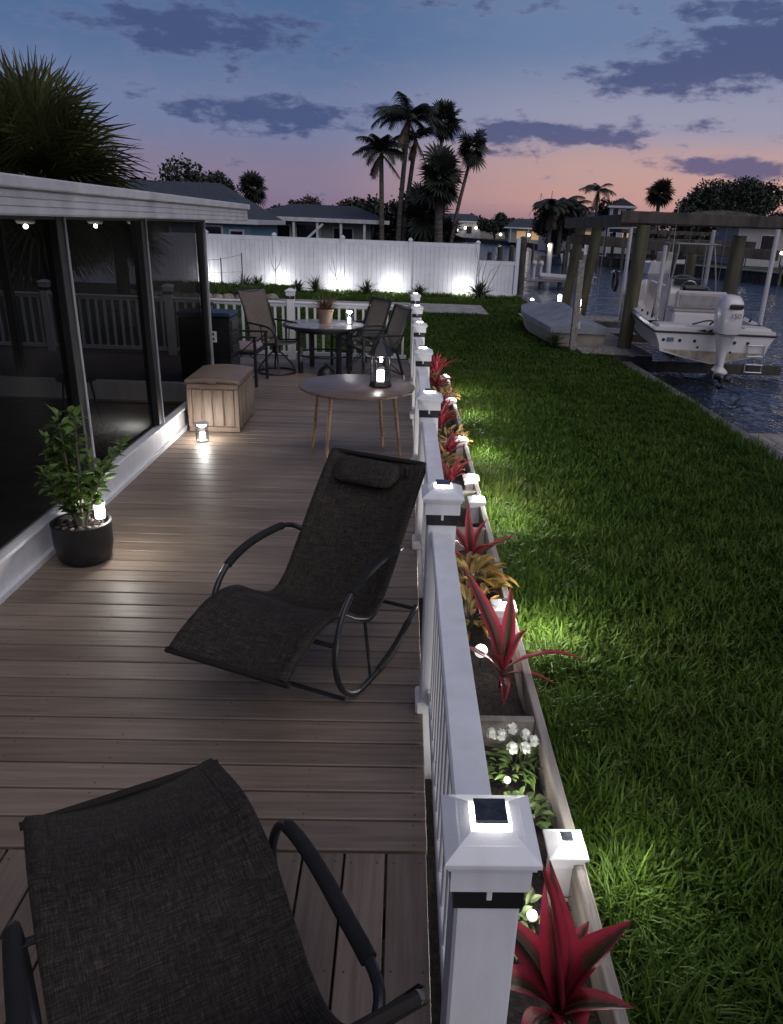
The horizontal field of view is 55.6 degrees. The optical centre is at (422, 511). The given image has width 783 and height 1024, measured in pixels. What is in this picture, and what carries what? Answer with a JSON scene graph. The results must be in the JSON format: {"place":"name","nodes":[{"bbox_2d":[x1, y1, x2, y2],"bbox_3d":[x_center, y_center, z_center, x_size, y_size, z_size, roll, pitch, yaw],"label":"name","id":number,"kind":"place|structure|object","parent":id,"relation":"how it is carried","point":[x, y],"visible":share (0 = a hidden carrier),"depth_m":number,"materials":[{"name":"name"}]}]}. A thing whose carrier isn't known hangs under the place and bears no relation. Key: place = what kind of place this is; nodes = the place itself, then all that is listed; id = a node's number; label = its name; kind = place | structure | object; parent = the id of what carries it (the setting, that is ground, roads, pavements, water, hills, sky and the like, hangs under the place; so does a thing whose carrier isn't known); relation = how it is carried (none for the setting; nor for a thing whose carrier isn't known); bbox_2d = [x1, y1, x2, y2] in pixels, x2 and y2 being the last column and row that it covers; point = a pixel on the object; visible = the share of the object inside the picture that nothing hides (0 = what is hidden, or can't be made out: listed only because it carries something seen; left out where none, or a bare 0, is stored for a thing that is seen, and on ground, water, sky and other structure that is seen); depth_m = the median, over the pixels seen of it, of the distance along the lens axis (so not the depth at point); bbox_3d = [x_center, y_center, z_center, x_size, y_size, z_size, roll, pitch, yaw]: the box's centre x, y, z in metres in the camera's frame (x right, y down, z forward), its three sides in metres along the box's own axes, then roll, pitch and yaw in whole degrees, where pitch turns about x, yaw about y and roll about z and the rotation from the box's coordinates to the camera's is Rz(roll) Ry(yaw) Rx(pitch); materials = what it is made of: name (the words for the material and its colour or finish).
{"place":"outdoors","nodes":[
{"label":"outdoors","id":0,"kind":"place"},
{"bbox_2d":[125,179,285,277],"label":"blue house","id":1,"kind":"structure","parent":0,"point":[260,221],"depth_m":33.28,"materials":[{"name":"paint"}]},
{"bbox_2d":[0,355,426,853],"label":"deck floor","id":2,"kind":"structure","parent":0,"point":[361,778],"depth_m":3.60,"materials":[{"name":"brown wood"}]},
{"bbox_2d":[32,404,132,567],"bbox_3d":[-2.117,-0.189,4.561,0.534,1.011,0.603,-16,28,-39],"label":"potted shrub","id":3,"kind":"object","parent":2,"relation":"on","point":[82,536],"visible":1,"depth_m":4.50,"materials":[{"name":"green plant"}]},
{"bbox_2d":[92,500,105,523],"bbox_3d":[-2.018,0.052,4.650,0.072,0.265,0.071,2,21,-2],"label":"stake light","id":4,"kind":"object","parent":3,"relation":"in","point":[99,510],"visible":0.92,"depth_m":4.60,"materials":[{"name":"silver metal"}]},
{"bbox_2d":[0,172,249,603],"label":"screened porch","id":5,"kind":"object","parent":2,"relation":"on","point":[105,317],"visible":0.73,"depth_m":5.31,"materials":[{"name":"white plastic"}]},
{"bbox_2d":[194,421,208,442],"bbox_3d":[-2.151,-0.784,7.230,0.139,0.193,0.139,2,21,-2],"label":"jar lantern","id":6,"kind":"object","parent":2,"relation":"on","point":[202,439],"visible":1,"depth_m":7.22,"materials":[{"name":"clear glass"}]},
{"bbox_2d":[184,364,254,431],"bbox_3d":[-2.130,-1.221,7.864,0.544,0.545,0.864,1,21,-3],"label":"storage box","id":7,"kind":"object","parent":2,"relation":"on","point":[220,397],"visible":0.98,"depth_m":7.52,"materials":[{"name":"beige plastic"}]},
{"bbox_2d":[211,309,239,364],"bbox_3d":[-2.612,-1.966,9.131,0.642,0.997,0.463,2,21,-2],"label":"metal cabinet","id":8,"kind":"object","parent":2,"relation":"on","point":[225,336],"visible":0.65,"depth_m":8.90,"materials":[{"name":"black plastic"}]},
{"bbox_2d":[210,302,268,386],"bbox_3d":[-2.486,-2.216,9.794,0.756,1.002,0.630,3,21,2],"label":"patio chair","id":9,"kind":"object","parent":2,"relation":"on","point":[254,347],"visible":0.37,"depth_m":9.73,"materials":[{"name":"black metal"}]},
{"bbox_2d":[237,287,303,375],"bbox_3d":[-2.150,-2.562,10.531,0.722,1.133,0.666,13,24,26],"label":"swivel chair","id":10,"kind":"object","parent":2,"relation":"on","point":[256,306],"visible":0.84,"depth_m":10.57,"materials":[{"name":"black metal"}]},
{"bbox_2d":[164,447,426,700],"bbox_3d":[-0.521,0.330,3.542,0.690,0.900,1.396,11,23,21],"label":"rocking lounger","id":11,"kind":"object","parent":2,"relation":"on","point":[348,548],"visible":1,"depth_m":3.69,"materials":[{"name":"black fabric"}]},
{"bbox_2d":[210,295,407,359],"bbox_3d":[-3.984,-2.763,11.603,7.459,1.360,0.118,2,21,-2],"label":"deck railing","id":12,"kind":"object","parent":2,"relation":"attached to","point":[290,305],"visible":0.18,"depth_m":11.52,"materials":[{"name":"white plastic"}]},
{"bbox_2d":[282,319,365,373],"bbox_3d":[-1.426,-2.397,10.816,1.200,0.674,1.200,2,21,-2],"label":"dining table","id":13,"kind":"object","parent":2,"relation":"on","point":[337,328],"visible":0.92,"depth_m":10.54,"materials":[{"name":"black metal"}]},
{"bbox_2d":[307,294,341,323],"bbox_3d":[-1.438,-2.958,10.717,0.529,0.442,0.608,2,21,-2],"label":"flower pot","id":14,"kind":"object","parent":13,"relation":"on","point":[325,310],"visible":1,"depth_m":10.66,"materials":[{"name":"ceramic"}]},
{"bbox_2d":[299,374,414,464],"bbox_3d":[-0.605,-0.825,6.810,1.044,0.692,1.044,2,21,-2],"label":"round table","id":15,"kind":"object","parent":2,"relation":"on","point":[350,387],"visible":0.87,"depth_m":6.59,"materials":[{"name":"brown wood"}]},
{"bbox_2d":[368,332,392,387],"bbox_3d":[-0.372,-1.349,6.570,0.229,0.477,0.198,2,21,-2],"label":"carriage lantern","id":16,"kind":"object","parent":15,"relation":"on","point":[380,348],"visible":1,"depth_m":6.54,"materials":[{"name":"black metal"}]},
{"bbox_2d":[330,297,391,370],"bbox_3d":[-0.933,-2.711,11.234,0.756,1.002,0.630,-12,26,-33],"label":"patio chair","id":17,"kind":"object","parent":2,"relation":"on","point":[377,313],"visible":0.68,"depth_m":11.30,"materials":[{"name":"black metal"}]},
{"bbox_2d":[347,304,411,380],"bbox_3d":[-0.609,-2.367,10.379,0.756,1.002,0.630,-8,23,-24],"label":"patio chair","id":18,"kind":"object","parent":2,"relation":"on","point":[395,329],"visible":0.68,"depth_m":10.41,"materials":[{"name":"black metal"}]},
{"bbox_2d":[0,849,431,1023],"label":"deck floor front","id":19,"kind":"structure","parent":0,"point":[406,958],"depth_m":2.33,"materials":[{"name":"brown wood"}]},
{"bbox_2d":[2,758,428,1023],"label":"rocking lounger","id":20,"kind":"object","parent":19,"relation":"on","point":[163,900],"visible":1,"depth_m":1.84,"materials":[{"name":"black fabric"}]},
{"bbox_2d":[6,598,441,1023],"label":"ground under deck","id":21,"kind":"structure","parent":0,"point":[435,977],"depth_m":2.82,"materials":[{"name":"soil"}]},
{"bbox_2d":[408,304,518,1023],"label":"deck railing","id":22,"kind":"object","parent":21,"relation":"on","point":[477,947],"visible":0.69,"depth_m":2.11,"materials":[{"name":"white plastic"}]},
{"bbox_2d":[412,320,427,336],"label":"post cap light","id":23,"kind":"object","parent":22,"relation":"on","point":[419,326],"visible":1,"depth_m":8.04,"materials":[{"name":"white plastic"}]},
{"bbox_2d":[413,345,432,366],"bbox_3d":[0.002,-1.352,6.416,0.168,0.167,0.168,2,21,-2],"label":"post cap light","id":24,"kind":"object","parent":22,"relation":"on","point":[423,354],"visible":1,"depth_m":6.36,"materials":[{"name":"white plastic"}]},
{"bbox_2d":[416,388,442,417],"bbox_3d":[0.041,-0.699,4.729,0.168,0.167,0.168,2,21,-2],"label":"post cap light","id":25,"kind":"object","parent":22,"relation":"on","point":[428,400],"visible":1,"depth_m":4.67,"materials":[{"name":"white plastic"}]},
{"bbox_2d":[422,479,464,525],"bbox_3d":[0.079,-0.046,3.041,0.168,0.167,0.168,2,21,-2],"label":"post cap light","id":26,"kind":"object","parent":22,"relation":"on","point":[443,499],"visible":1,"depth_m":2.98,"materials":[{"name":"white plastic"}]},
{"bbox_2d":[440,794,542,908],"bbox_3d":[0.118,0.608,1.353,0.168,0.167,0.168,2,21,-2],"label":"post cap light","id":27,"kind":"object","parent":22,"relation":"on","point":[492,856],"visible":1,"depth_m":1.30,"materials":[{"name":"white plastic"}]},
{"bbox_2d":[209,281,294,298],"bbox_3d":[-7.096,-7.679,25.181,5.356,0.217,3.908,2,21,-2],"label":"grass mound","id":28,"kind":"object","parent":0,"point":[281,288],"depth_m":25.25,"materials":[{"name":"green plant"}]},
{"bbox_2d":[229,299,488,314],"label":"patio path","id":29,"kind":"structure","parent":0,"point":[449,308],"depth_m":23.55,"materials":[{"name":"concrete"}]},
{"bbox_2d":[0,0,782,236],"label":"sky","id":30,"kind":"structure","parent":0,"point":[569,96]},
{"bbox_2d":[445,213,481,237],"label":"distant house","id":31,"kind":"structure","parent":0,"point":[469,221],"depth_m":158.32,"materials":[{"name":"paint"}]},
{"bbox_2d":[214,259,782,1023],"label":"lawn ground","id":32,"kind":"structure","parent":0,"point":[597,553],"depth_m":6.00,"materials":[{"name":"green plant"}]},
{"bbox_2d":[0,45,156,199],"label":"fan palm","id":33,"kind":"object","parent":32,"relation":"on","point":[46,128],"visible":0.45,"depth_m":11.40,"materials":[{"name":"green plant"}]},
{"bbox_2d":[154,152,238,192],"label":"broadleaf tree","id":34,"kind":"object","parent":32,"relation":"on","point":[188,175],"visible":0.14,"depth_m":48.88,"materials":[{"name":"green plant"}]},
{"bbox_2d":[235,169,268,207],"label":"fan palm","id":35,"kind":"object","parent":32,"relation":"on","point":[248,180],"visible":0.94,"depth_m":49.06,"materials":[{"name":"green plant"}]},
{"bbox_2d":[266,204,390,268],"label":"porch house","id":36,"kind":"structure","parent":32,"relation":"on","point":[325,221],"depth_m":40.27,"materials":[{"name":"beige paint"}]},
{"bbox_2d":[295,222,320,256],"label":"window","id":37,"kind":"structure","parent":36,"relation":"in","point":[301,229],"depth_m":40.25,"materials":[{"name":"black glass"}]},
{"bbox_2d":[332,227,353,238],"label":"window","id":38,"kind":"structure","parent":36,"relation":"in","point":[348,232],"depth_m":40.35,"materials":[{"name":"black glass"}]},
{"bbox_2d":[206,230,480,295],"bbox_3d":[-6.646,-9.223,27.167,17.460,2.000,0.170,2,21,-2],"label":"vinyl fence","id":39,"kind":"object","parent":32,"relation":"on","point":[354,260],"visible":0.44,"depth_m":27.25,"materials":[{"name":"white plastic"}]},
{"bbox_2d":[340,193,385,233],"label":"broadleaf tree","id":40,"kind":"object","parent":32,"relation":"on","point":[370,205],"visible":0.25,"depth_m":44.85,"materials":[{"name":"green plant"}]},
{"bbox_2d":[352,133,410,239],"bbox_3d":[-2.218,-16.028,38.882,3.059,6.983,2.869,2,21,-2],"label":"feather palm","id":41,"kind":"object","parent":32,"relation":"on","point":[381,146],"visible":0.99,"depth_m":37.87,"materials":[{"name":"green plant"}]},
{"bbox_2d":[378,188,429,252],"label":"broadleaf tree","id":42,"kind":"object","parent":32,"relation":"on","point":[390,230],"visible":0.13,"depth_m":40.80,"materials":[{"name":"green plant"}]},
{"bbox_2d":[370,91,446,271],"bbox_3d":[-0.800,-16.866,38.859,3.963,8.676,3.577,2,21,-2],"label":"feather palm","id":43,"kind":"object","parent":32,"relation":"on","point":[395,113],"visible":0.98,"depth_m":37.46,"materials":[{"name":"green plant"}]},
{"bbox_2d":[390,127,440,271],"bbox_3d":[-0.506,-16.554,39.748,2.569,7.480,2.573,21,28,39],"label":"feather palm","id":44,"kind":"object","parent":32,"relation":"on","point":[421,132],"visible":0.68,"depth_m":38.88,"materials":[{"name":"green plant"}]},
{"bbox_2d":[313,287,522,300],"bbox_3d":[-0.141,-8.040,27.245,7.752,0.220,1.036,2,21,-2],"label":"grass fence strip","id":45,"kind":"object","parent":32,"relation":"on","point":[394,293],"depth_m":27.08,"materials":[{"name":"green plant"}]},
{"bbox_2d":[402,181,454,272],"bbox_3d":[0.155,-15.122,39.805,2.659,4.802,2.934,-7,23,-23],"label":"fan palm","id":46,"kind":"object","parent":32,"relation":"on","point":[420,226],"visible":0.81,"depth_m":39.10,"materials":[{"name":"green plant"}]},
{"bbox_2d":[411,141,466,275],"bbox_3d":[0.727,-15.416,38.080,2.884,6.646,3.078,2,21,-2],"label":"fan palm","id":47,"kind":"object","parent":32,"relation":"on","point":[438,194],"visible":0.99,"depth_m":37.11,"materials":[{"name":"green plant"}]},
{"bbox_2d":[422,214,467,264],"bbox_3d":[1.202,-14.475,40.139,2.326,3.433,2.307,16,25,32],"label":"fan palm","id":48,"kind":"object","parent":32,"relation":"on","point":[447,227],"visible":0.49,"depth_m":39.58,"materials":[{"name":"green plant"}]},
{"bbox_2d":[427,98,466,249],"bbox_3d":[0.994,-17.315,40.014,2.515,8.814,2.200,2,21,-2],"label":"fan palm","id":49,"kind":"object","parent":32,"relation":"on","point":[447,112],"visible":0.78,"depth_m":38.47,"materials":[{"name":"green plant"}]},
{"bbox_2d":[447,128,491,274],"bbox_3d":[2.434,-16.030,38.840,2.136,7.387,1.596,-8,24,-26],"label":"fan palm","id":50,"kind":"object","parent":32,"relation":"on","point":[472,158],"visible":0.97,"depth_m":37.89,"materials":[{"name":"green plant"}]},
{"bbox_2d":[462,472,479,489],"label":"bed post light","id":51,"kind":"object","parent":32,"relation":"on","point":[470,479],"visible":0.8,"depth_m":6.74,"materials":[{"name":"white plastic"}]},
{"bbox_2d":[467,494,485,523],"bbox_3d":[0.448,0.016,6.280,0.146,0.341,0.146,2,21,-2],"label":"bed post light","id":52,"kind":"object","parent":32,"relation":"on","point":[476,501],"visible":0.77,"depth_m":6.21,"materials":[{"name":"white plastic"}]},
{"bbox_2d":[466,277,494,298],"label":"agave tuft","id":53,"kind":"object","parent":32,"relation":"on","point":[479,289],"visible":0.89,"depth_m":26.73,"materials":[{"name":"green plant"}]},
{"bbox_2d":[478,238,520,296],"bbox_3d":[2.803,-9.025,27.460,1.480,2.120,0.140,2,21,-2],"label":"vinyl fence","id":54,"kind":"object","parent":32,"relation":"on","point":[503,280],"visible":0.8,"depth_m":27.53,"materials":[{"name":"white plastic"}]},
{"bbox_2d":[491,598,517,623],"bbox_3d":[0.488,0.687,4.546,0.146,0.341,0.146,2,21,-2],"label":"bed post light","id":55,"kind":"object","parent":32,"relation":"on","point":[500,605],"visible":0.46,"depth_m":4.46,"materials":[{"name":"white plastic"}]},
{"bbox_2d":[438,380,628,1023],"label":"garden bed","id":56,"kind":"object","parent":32,"relation":"on","point":[581,901],"visible":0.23,"depth_m":3.33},
{"bbox_2d":[431,383,600,1023],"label":"soil","id":57,"kind":"structure","parent":56,"relation":"in","point":[488,690],"depth_m":3.82,"materials":[{"name":"brown soil"}]},
{"bbox_2d":[438,399,465,437],"bbox_3d":[0.235,-1.041,8.574,0.550,0.445,0.513,2,21,-2],"label":"ti plant","id":58,"kind":"object","parent":57,"relation":"on","point":[444,417],"visible":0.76,"depth_m":8.59,"materials":[{"name":"red plant"}]},
{"bbox_2d":[438,431,467,454],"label":"ti plant","id":59,"kind":"object","parent":57,"relation":"on","point":[449,446],"visible":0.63,"depth_m":7.54,"materials":[{"name":"red plant"}]},
{"bbox_2d":[440,443,465,474],"bbox_3d":[0.185,-0.481,7.242,0.499,0.359,0.543,-14,26,-35],"label":"croton","id":60,"kind":"object","parent":57,"relation":"on","point":[447,458],"visible":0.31,"depth_m":7.23,"materials":[{"name":"orange plant"}]},
{"bbox_2d":[437,424,472,446],"bbox_3d":[0.313,-0.777,8.118,0.511,0.290,0.486,-9,24,-28],"label":"croton","id":61,"kind":"object","parent":57,"relation":"on","point":[459,430],"visible":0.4,"depth_m":8.15,"materials":[{"name":"yellow plant"}]},
{"bbox_2d":[442,455,474,482],"bbox_3d":[0.256,-0.311,6.784,0.422,0.374,0.466,2,21,-2],"label":"ti plant","id":62,"kind":"object","parent":57,"relation":"on","point":[451,473],"visible":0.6,"depth_m":6.80,"materials":[{"name":"red plant"}]},
{"bbox_2d":[461,584,498,639],"bbox_3d":[0.289,0.630,4.508,0.421,0.265,0.502,15,25,30],"label":"croton","id":63,"kind":"object","parent":57,"relation":"on","point":[468,595],"visible":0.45,"depth_m":4.57,"materials":[{"name":"yellow plant"}]},
{"bbox_2d":[455,501,514,574],"bbox_3d":[0.353,0.230,5.185,0.638,0.563,0.465,2,21,-2],"label":"ti plant","id":64,"kind":"object","parent":57,"relation":"on","point":[468,541],"visible":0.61,"depth_m":5.21,"materials":[{"name":"red plant"}]},
{"bbox_2d":[455,551,518,599],"bbox_3d":[0.328,0.431,4.868,0.528,0.380,0.559,-5,22,-18],"label":"croton","id":65,"kind":"object","parent":57,"relation":"on","point":[478,563],"visible":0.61,"depth_m":4.88,"materials":[{"name":"yellow plant"}]},
{"bbox_2d":[485,722,542,791],"bbox_3d":[0.406,1.106,3.352,0.337,0.221,0.339,2,21,-2],"label":"white flower","id":66,"kind":"object","parent":57,"relation":"on","point":[521,748],"visible":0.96,"depth_m":3.36,"materials":[{"name":"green plant"}]},
{"bbox_2d":[463,566,587,705],"bbox_3d":[0.453,0.670,3.872,0.676,0.696,0.530,18,26,34],"label":"ti plant","id":67,"kind":"object","parent":57,"relation":"on","point":[504,639],"visible":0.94,"depth_m":3.94,"materials":[{"name":"red plant"}]},
{"bbox_2d":[514,886,541,960],"bbox_3d":[0.294,1.432,2.632,0.317,0.123,0.315,2,21,-2],"label":"bedding plant","id":68,"kind":"object","parent":57,"relation":"on","point":[532,896],"visible":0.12,"depth_m":2.62,"materials":[{"name":"green plant"}]},
{"bbox_2d":[504,786,555,830],"bbox_3d":[0.413,1.252,3.095,0.266,0.132,0.256,-5,22,-17],"label":"bedding plant","id":69,"kind":"object","parent":57,"relation":"on","point":[536,806],"visible":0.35,"depth_m":3.11,"materials":[{"name":"green plant"}]},
{"bbox_2d":[510,860,633,1023],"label":"ti plant","id":70,"kind":"object","parent":57,"relation":"on","point":[561,958],"visible":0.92,"depth_m":2.23,"materials":[{"name":"red plant"}]},
{"bbox_2d":[521,301,609,346],"bbox_3d":[3.236,-4.785,18.267,1.360,0.828,4.100,-1,21,-7],"label":"covered skiff","id":71,"kind":"object","parent":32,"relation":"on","point":[539,319],"visible":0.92,"depth_m":16.78,"materials":[{"name":"grey fabric"}]},
{"bbox_2d":[543,829,589,901],"bbox_3d":[0.527,1.359,2.812,0.146,0.341,0.146,2,21,-2],"label":"bed post light","id":72,"kind":"object","parent":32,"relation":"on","point":[566,850],"visible":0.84,"depth_m":2.74,"materials":[{"name":"white plastic"}]},
{"bbox_2d":[568,260,584,350],"bbox_3d":[3.285,-4.343,15.721,0.185,1.880,0.140,2,21,-2],"label":"wooden post","id":73,"kind":"object","parent":32,"relation":"on","point":[575,324],"visible":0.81,"depth_m":15.65,"materials":[{"name":"wood"}]},
{"bbox_2d":[457,364,782,1023],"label":"tall grass","id":74,"kind":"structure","parent":32,"relation":"on","point":[673,1003],"depth_m":4.29,"materials":[{"name":"green plant"}]},
{"bbox_2d":[377,233,782,284],"bbox_3d":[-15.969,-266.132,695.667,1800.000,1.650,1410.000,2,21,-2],"label":"bank","id":75,"kind":"structure","parent":0,"point":[700,261],"depth_m":63.34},
{"bbox_2d":[265,203,709,239],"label":"distant treeline","id":76,"kind":"object","parent":75,"relation":"on","point":[659,236],"visible":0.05,"depth_m":196.23,"materials":[{"name":"green plant"}]},
{"bbox_2d":[477,212,511,238],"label":"broadleaf tree","id":77,"kind":"object","parent":75,"relation":"on","point":[497,223],"visible":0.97,"depth_m":151.30,"materials":[{"name":"green plant"}]},
{"bbox_2d":[503,219,538,242],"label":"boathouse","id":78,"kind":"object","parent":75,"relation":"on","point":[518,228],"visible":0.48,"depth_m":127.96,"materials":[{"name":"beige paint"}]},
{"bbox_2d":[530,211,575,253],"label":"broadleaf tree","id":79,"kind":"object","parent":75,"relation":"on","point":[536,225],"visible":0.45,"depth_m":79.75,"materials":[{"name":"green plant"}]},
{"bbox_2d":[532,199,574,253],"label":"feather palm","id":80,"kind":"object","parent":75,"relation":"on","point":[552,215],"visible":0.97,"depth_m":75.84,"materials":[{"name":"green plant"}]},
{"bbox_2d":[542,195,585,254],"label":"feather palm","id":81,"kind":"object","parent":75,"relation":"on","point":[573,199],"visible":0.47,"depth_m":77.07,"materials":[{"name":"green plant"}]},
{"bbox_2d":[537,212,605,252],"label":"dock house","id":82,"kind":"structure","parent":75,"relation":"on","point":[541,245],"depth_m":84.57,"materials":[{"name":"paint"}]},
{"bbox_2d":[557,200,591,251],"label":"feather palm","id":83,"kind":"object","parent":75,"relation":"on","point":[579,212],"visible":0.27,"depth_m":78.02,"materials":[{"name":"green plant"}]},
{"bbox_2d":[579,183,615,215],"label":"feather palm","id":84,"kind":"object","parent":75,"relation":"on","point":[596,187],"visible":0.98,"depth_m":74.66,"materials":[{"name":"green plant"}]},
{"bbox_2d":[597,196,623,252],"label":"broadleaf tree","id":85,"kind":"object","parent":75,"relation":"on","point":[603,203],"visible":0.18,"depth_m":75.39,"materials":[{"name":"green plant"}]},
{"bbox_2d":[603,199,637,255],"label":"tower house","id":86,"kind":"structure","parent":75,"relation":"on","point":[617,207],"depth_m":72.39,"materials":[{"name":"paint"}]},
{"bbox_2d":[644,177,676,254],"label":"fan palm","id":87,"kind":"object","parent":75,"relation":"on","point":[660,192],"visible":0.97,"depth_m":73.69,"materials":[{"name":"green plant"}]},
{"bbox_2d":[673,203,699,255],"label":"broadleaf tree","id":88,"kind":"object","parent":75,"relation":"on","point":[683,208],"visible":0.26,"depth_m":74.92,"materials":[{"name":"green plant"}]},
{"bbox_2d":[674,175,782,237],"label":"broadleaf tree","id":89,"kind":"object","parent":75,"relation":"on","point":[752,196],"visible":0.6,"depth_m":75.26,"materials":[{"name":"green plant"}]},
{"bbox_2d":[408,241,782,433],"bbox_3d":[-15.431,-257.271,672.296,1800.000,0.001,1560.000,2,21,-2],"label":"water","id":90,"kind":"structure","parent":0,"point":[751,403],"depth_m":19.70,"materials":[{"name":"blue liquid"}]},
{"bbox_2d":[517,236,527,295],"bbox_3d":[4.092,-9.801,31.158,0.347,3.340,0.347,2,21,-2],"label":"piling","id":91,"kind":"object","parent":90,"relation":"in","point":[522,262],"visible":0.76,"depth_m":30.84,"materials":[{"name":"wood"}]},
{"bbox_2d":[513,260,575,288],"bbox_3d":[6.638,-12.289,39.250,3.410,1.940,2.223,2,21,-2],"label":"neighbour dock","id":92,"kind":"object","parent":90,"relation":"on","point":[559,279],"visible":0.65,"depth_m":38.47,"materials":[{"name":"plastic"}]},
{"bbox_2d":[387,234,782,284],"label":"long bulkhead","id":93,"kind":"object","parent":90,"relation":"in","point":[754,276],"visible":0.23,"depth_m":55.19,"materials":[{"name":"concrete"}]},
{"bbox_2d":[517,295,782,460],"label":"seawall","id":94,"kind":"object","parent":90,"relation":"in","point":[734,428],"visible":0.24,"depth_m":10.93,"materials":[{"name":"concrete"}]},
{"bbox_2d":[576,333,652,364],"bbox_3d":[4.062,-3.822,17.150,1.510,0.208,3.274,2,21,-2],"label":"dock","id":95,"kind":"object","parent":94,"relation":"attached to","point":[610,343],"visible":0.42,"depth_m":15.87,"materials":[{"name":"grey concrete"}]},
{"bbox_2d":[606,229,718,269],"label":"boat shelter","id":96,"kind":"object","parent":90,"relation":"in","point":[622,255],"visible":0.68,"depth_m":61.05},
{"bbox_2d":[643,251,684,273],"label":"moored boat","id":97,"kind":"object","parent":90,"relation":"on","point":[652,267],"visible":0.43,"depth_m":57.23,"materials":[{"name":"beige metal"}]},
{"bbox_2d":[561,210,782,375],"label":"lift","id":98,"kind":"object","parent":90,"relation":"in","point":[737,249],"visible":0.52,"depth_m":16.25,"materials":[{"name":"wood"}]},
{"bbox_2d":[518,313,621,327],"bbox_3d":[5.609,-5.680,22.169,5.425,0.202,1.100,2,21,-2],"label":"finger dock","id":99,"kind":"object","parent":98,"relation":"attached to","point":[609,321],"visible":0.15,"depth_m":21.68,"materials":[{"name":"grey wood"}]},
{"bbox_2d":[624,204,776,390],"bbox_3d":[5.675,-4.987,16.275,2.262,3.300,7.442,4,21,3],"label":"motor boat","id":100,"kind":"object","parent":98,"relation":"on","point":[695,320],"visible":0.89,"depth_m":13.90,"materials":[{"name":"white plastic"}]},
{"bbox_2d":[711,228,782,266],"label":"waterside house","id":101,"kind":"structure","parent":0,"point":[763,238],"depth_m":61.17,"materials":[{"name":"paint"}]},
{"bbox_2d":[749,433,782,453],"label":"floating dock","id":102,"kind":"object","parent":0,"point":[769,439],"visible":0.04,"depth_m":10.36,"materials":[{"name":"grey concrete"}]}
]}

